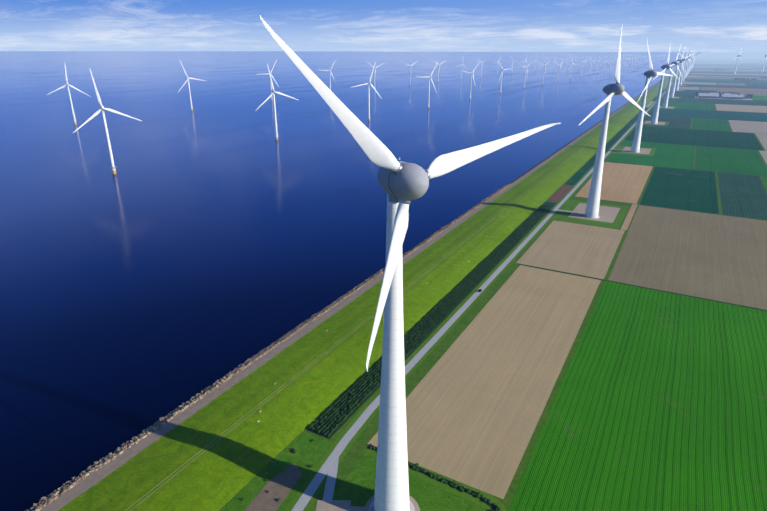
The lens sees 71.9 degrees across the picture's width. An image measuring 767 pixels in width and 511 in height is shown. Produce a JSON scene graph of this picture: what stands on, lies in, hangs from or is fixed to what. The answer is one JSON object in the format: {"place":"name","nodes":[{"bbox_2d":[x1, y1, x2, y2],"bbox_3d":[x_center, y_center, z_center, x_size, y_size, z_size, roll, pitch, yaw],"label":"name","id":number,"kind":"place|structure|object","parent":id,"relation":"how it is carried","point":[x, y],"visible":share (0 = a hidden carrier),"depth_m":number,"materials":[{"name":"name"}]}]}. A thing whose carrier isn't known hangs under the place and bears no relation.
{"place":"outdoors","nodes":[
{"label":"outdoors","id":0,"kind":"place"},
{"bbox_2d":[322,456,338,501],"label":"access road","id":1,"kind":"structure","parent":0,"point":[330,480],"depth_m":225.51,"materials":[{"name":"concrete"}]},
{"bbox_2d":[0,51,700,510],"bbox_3d":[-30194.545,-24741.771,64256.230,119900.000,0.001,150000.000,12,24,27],"label":"water","id":2,"kind":"structure","parent":0,"point":[184,253],"depth_m":660.88,"materials":[{"name":"blue liquid"}]},
{"bbox_2d":[66,83,76,124],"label":"turbine tower","id":3,"kind":"structure","parent":2,"relation":"on","point":[75,120],"depth_m":1292.71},
{"bbox_2d":[47,61,88,95],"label":"turbine rotor","id":4,"kind":"object","parent":3,"relation":"attached to","point":[67,84],"visible":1,"depth_m":1266.98,"materials":[{"name":"white plastic"}]},
{"bbox_2d":[100,106,116,173],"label":"turbine tower","id":5,"kind":"structure","parent":2,"relation":"on","point":[113,167],"depth_m":770.42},
{"bbox_2d":[73,69,141,132],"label":"turbine rotor","id":6,"kind":"object","parent":5,"relation":"attached to","point":[99,110],"visible":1,"depth_m":745.48,"materials":[{"name":"white plastic"}]},
{"bbox_2d":[187,77,192,110],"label":"turbine tower","id":7,"kind":"structure","parent":2,"relation":"on","point":[191,107],"depth_m":1589.54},
{"bbox_2d":[179,61,204,90],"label":"turbine rotor","id":8,"kind":"object","parent":7,"relation":"attached to","point":[188,77],"visible":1,"depth_m":1567.60,"materials":[{"name":"white plastic"}]},
{"bbox_2d":[26,184,509,510],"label":"riprap rocks","id":9,"kind":"object","parent":2,"relation":"in","point":[66,486],"visible":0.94,"depth_m":281.43,"materials":[{"name":"grey stone"}]},
{"bbox_2d":[271,90,278,139],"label":"turbine tower","id":10,"kind":"structure","parent":2,"relation":"on","point":[276,135],"depth_m":1068.69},
{"bbox_2d":[256,63,297,109],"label":"turbine rotor","id":11,"kind":"object","parent":10,"relation":"attached to","point":[273,91],"visible":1,"depth_m":1045.44,"materials":[{"name":"white plastic"}]},
{"bbox_2d":[367,82,369,120],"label":"turbine tower","id":12,"kind":"structure","parent":2,"relation":"on","point":[368,102],"depth_m":1368.26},
{"bbox_2d":[353,62,381,98],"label":"turbine rotor","id":13,"kind":"object","parent":12,"relation":"attached to","point":[369,82],"visible":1,"depth_m":1345.10,"materials":[{"name":"white plastic"}]},
{"bbox_2d":[427,76,429,108],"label":"turbine tower","id":14,"kind":"structure","parent":2,"relation":"on","point":[428,105],"depth_m":1668.13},
{"bbox_2d":[0,0,766,51],"label":"sky","id":15,"kind":"structure","parent":0,"point":[25,25],"materials":[{"name":"blue"}]},
{"bbox_2d":[369,193,414,510],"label":"turbine tower","id":16,"kind":"structure","parent":0,"point":[392,486],"depth_m":187.86,"materials":[{"name":"white metal"}]},
{"bbox_2d":[378,157,405,201],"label":"turbine nacelle","id":17,"kind":"object","parent":16,"relation":"on","point":[383,175],"visible":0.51,"depth_m":157.96,"materials":[{"name":"grey metal"}]},
{"bbox_2d":[260,15,560,371],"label":"turbine rotor","id":18,"kind":"object","parent":17,"relation":"attached to","point":[408,182],"visible":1,"depth_m":151.26,"materials":[{"name":"white plastic"}]},
{"bbox_2d":[422,64,436,92],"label":"turbine rotor","id":19,"kind":"object","parent":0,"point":[430,77],"visible":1,"depth_m":1645.91,"materials":[{"name":"white plastic"}]},
{"bbox_2d":[308,205,552,438],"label":"orchard soil","id":20,"kind":"structure","parent":0,"point":[354,411],"depth_m":316.89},
{"bbox_2d":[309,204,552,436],"bbox_3d":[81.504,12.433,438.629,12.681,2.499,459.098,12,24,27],"label":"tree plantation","id":21,"kind":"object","parent":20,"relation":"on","point":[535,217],"visible":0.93,"depth_m":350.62,"materials":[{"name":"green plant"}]},
{"bbox_2d":[363,448,505,510],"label":"ditch bank","id":22,"kind":"structure","parent":0,"point":[457,492],"depth_m":221.00,"materials":[{"name":"green plant"}]},
{"bbox_2d":[367,445,495,510],"bbox_3d":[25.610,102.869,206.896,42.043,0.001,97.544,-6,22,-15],"label":"hedge","id":23,"kind":"object","parent":22,"relation":"on","point":[492,506],"visible":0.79,"depth_m":223.02,"materials":[{"name":"green plant"}]},
{"bbox_2d":[469,72,471,99],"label":"turbine tower","id":24,"kind":"structure","parent":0,"point":[470,86],"depth_m":1967.41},
{"bbox_2d":[219,52,766,510],"bbox_3d":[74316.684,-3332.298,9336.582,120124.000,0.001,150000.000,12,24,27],"label":"ground","id":25,"kind":"structure","parent":0,"point":[351,460],"depth_m":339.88,"materials":[{"name":"green plant"}]},
{"bbox_2d":[220,431,330,510],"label":"rough strip","id":26,"kind":"object","parent":25,"relation":"on","point":[307,453],"visible":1,"depth_m":232.05,"materials":[{"name":"green plant"}]},
{"bbox_2d":[244,463,301,510],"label":"soil patch","id":27,"kind":"object","parent":26,"relation":"on","point":[281,485],"visible":1,"depth_m":219.38,"materials":[{"name":"brown soil"}]},
{"bbox_2d":[34,52,701,510],"bbox_3d":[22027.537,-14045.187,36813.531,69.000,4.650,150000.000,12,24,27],"label":"dike","id":28,"kind":"structure","parent":25,"relation":"on","point":[222,472],"depth_m":285.51,"materials":[{"name":"green plant"}]},
{"bbox_2d":[130,93,650,510],"bbox_3d":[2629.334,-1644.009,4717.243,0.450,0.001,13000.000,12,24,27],"label":"crest track","id":29,"kind":"structure","parent":28,"relation":"on","point":[311,365],"depth_m":280.50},
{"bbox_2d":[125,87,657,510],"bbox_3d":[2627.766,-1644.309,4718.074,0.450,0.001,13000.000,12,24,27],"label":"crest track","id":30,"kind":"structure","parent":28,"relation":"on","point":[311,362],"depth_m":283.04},
{"bbox_2d":[241,439,499,510],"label":"shrubs","id":31,"kind":"object","parent":25,"relation":"on","point":[478,495],"visible":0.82,"depth_m":222.79,"materials":[{"name":"green plant"}]},
{"bbox_2d":[332,453,484,510],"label":"rough plot","id":32,"kind":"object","parent":25,"relation":"on","point":[356,487],"visible":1,"depth_m":218.96,"materials":[{"name":"green plant"}]},
{"bbox_2d":[316,500,350,510],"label":"hardstand","id":33,"kind":"structure","parent":32,"relation":"on","point":[336,505],"depth_m":212.65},
{"bbox_2d":[343,506,364,510],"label":"pad track","id":34,"kind":"structure","parent":32,"relation":"on","point":[351,508],"depth_m":211.26,"materials":[{"name":"grey concrete"}]},
{"bbox_2d":[364,495,419,510],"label":"turbine pad","id":35,"kind":"object","parent":32,"relation":"on","point":[412,499],"visible":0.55,"depth_m":213.60,"materials":[{"name":"grey concrete"}]},
{"bbox_2d":[552,200,628,228],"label":"plot grass","id":36,"kind":"structure","parent":25,"relation":"on","point":[570,205],"depth_m":584.39,"materials":[{"name":"green plant"}]},
{"bbox_2d":[568,203,619,222],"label":"pad","id":37,"kind":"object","parent":36,"relation":"on","point":[607,214],"depth_m":595.39,"materials":[{"name":"grey concrete"}]},
{"bbox_2d":[519,63,766,310],"bbox_3d":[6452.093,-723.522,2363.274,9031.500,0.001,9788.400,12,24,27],"label":"field ditches","id":38,"kind":"object","parent":25,"relation":"on","point":[671,208],"visible":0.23,"depth_m":452.98,"materials":[{"name":"green plant"}]},
{"bbox_2d":[695,96,751,99],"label":"complex yard","id":39,"kind":"structure","parent":25,"relation":"on","point":[721,98],"depth_m":2046.64,"materials":[{"name":"concrete"}]},
{"bbox_2d":[698,94,718,97],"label":"complex shed","id":40,"kind":"structure","parent":39,"relation":"on","point":[708,96],"depth_m":2064.16,"materials":[{"name":"metal"}]},
{"bbox_2d":[721,94,743,98],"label":"building","id":41,"kind":"structure","parent":39,"relation":"on","point":[724,96],"depth_m":2028.14,"materials":[{"name":"metal"}]},
{"bbox_2d":[291,59,695,510],"bbox_3d":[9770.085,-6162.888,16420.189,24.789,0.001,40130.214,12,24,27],"label":"road","id":42,"kind":"structure","parent":0,"point":[311,489],"depth_m":314.31,"materials":[{"name":"grey asphalt"}]},
{"bbox_2d":[367,58,766,510],"bbox_3d":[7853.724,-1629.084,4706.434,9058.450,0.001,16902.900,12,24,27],"label":"fields","id":43,"kind":"structure","parent":0,"point":[660,403],"depth_m":323.15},
{"bbox_2d":[582,94,610,218],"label":"turbine tower","id":44,"kind":"structure","parent":0,"point":[592,207],"depth_m":564.30,"materials":[{"name":"white metal"}]},
{"bbox_2d":[603,84,612,94],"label":"turbine nacelle","id":45,"kind":"object","parent":44,"relation":"on","point":[606,89],"visible":0.63,"depth_m":533.03,"materials":[{"name":"grey metal"}]},
{"bbox_2d":[579,24,649,124],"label":"turbine rotor","id":46,"kind":"object","parent":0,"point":[617,88],"visible":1,"depth_m":524.17,"materials":[{"name":"white plastic"}]},
{"bbox_2d":[612,145,656,155],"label":"plot grass","id":47,"kind":"structure","parent":0,"point":[619,149],"depth_m":963.36,"materials":[{"name":"green plant"}]},
{"bbox_2d":[621,147,650,153],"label":"turbine pad","id":48,"kind":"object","parent":47,"relation":"on","point":[641,150],"depth_m":973.09,"materials":[{"name":"grey concrete"}]},
{"bbox_2d":[629,77,648,152],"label":"turbine tower","id":49,"kind":"structure","parent":0,"point":[635,147],"depth_m":939.90,"materials":[{"name":"white metal"}]},
{"bbox_2d":[644,70,650,77],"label":"turbine nacelle","id":50,"kind":"object","parent":49,"relation":"on","point":[646,73],"visible":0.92,"depth_m":908.17,"materials":[{"name":"grey metal"}]},
{"bbox_2d":[637,38,673,102],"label":"turbine rotor","id":51,"kind":"object","parent":50,"relation":"attached to","point":[653,73],"visible":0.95,"depth_m":900.42,"materials":[{"name":"white plastic"}]},
{"bbox_2d":[643,120,668,125],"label":"plot grass","id":52,"kind":"structure","parent":0,"point":[666,123],"depth_m":1319.06,"materials":[{"name":"green plant"}]},
{"bbox_2d":[644,121,665,124],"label":"turbine pad","id":53,"kind":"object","parent":52,"relation":"on","point":[658,123],"depth_m":1337.10,"materials":[{"name":"grey concrete"}]},
{"bbox_2d":[650,71,664,123],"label":"turbine tower","id":54,"kind":"structure","parent":0,"point":[655,115],"depth_m":1314.09,"materials":[{"name":"white metal"}]},
{"bbox_2d":[652,42,679,80],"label":"turbine rotor","id":55,"kind":"object","parent":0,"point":[667,66],"visible":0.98,"depth_m":1273.59,"materials":[{"name":"white plastic"}]},
{"bbox_2d":[662,66,672,107],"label":"turbine tower","id":56,"kind":"structure","parent":0,"point":[665,104],"depth_m":1689.03,"materials":[{"name":"white metal"}]},
{"bbox_2d":[669,63,678,97],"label":"turbine tower","id":57,"kind":"structure","parent":0,"point":[673,89],"depth_m":2063.15,"materials":[{"name":"white metal"}]},
{"bbox_2d":[670,43,682,77],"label":"turbine rotor","id":58,"kind":"object","parent":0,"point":[676,63],"visible":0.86,"depth_m":1648.45,"materials":[{"name":"white plastic"}]},
{"bbox_2d":[675,65,681,90],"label":"turbine tower","id":59,"kind":"structure","parent":0,"point":[677,86],"depth_m":2440.34,"materials":[{"name":"white metal"}]},
{"bbox_2d":[678,47,685,71],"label":"turbine rotor","id":60,"kind":"object","parent":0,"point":[680,61],"visible":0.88,"depth_m":2023.58,"materials":[{"name":"white plastic"}]},
{"bbox_2d":[679,62,684,84],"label":"turbine tower","id":61,"kind":"structure","parent":0,"point":[680,82],"depth_m":2813.12,"materials":[{"name":"white metal"}]},
{"bbox_2d":[682,60,686,80],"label":"turbine tower","id":62,"kind":"structure","parent":0,"point":[684,72],"depth_m":3184.71,"materials":[{"name":"white metal"}]}
]}

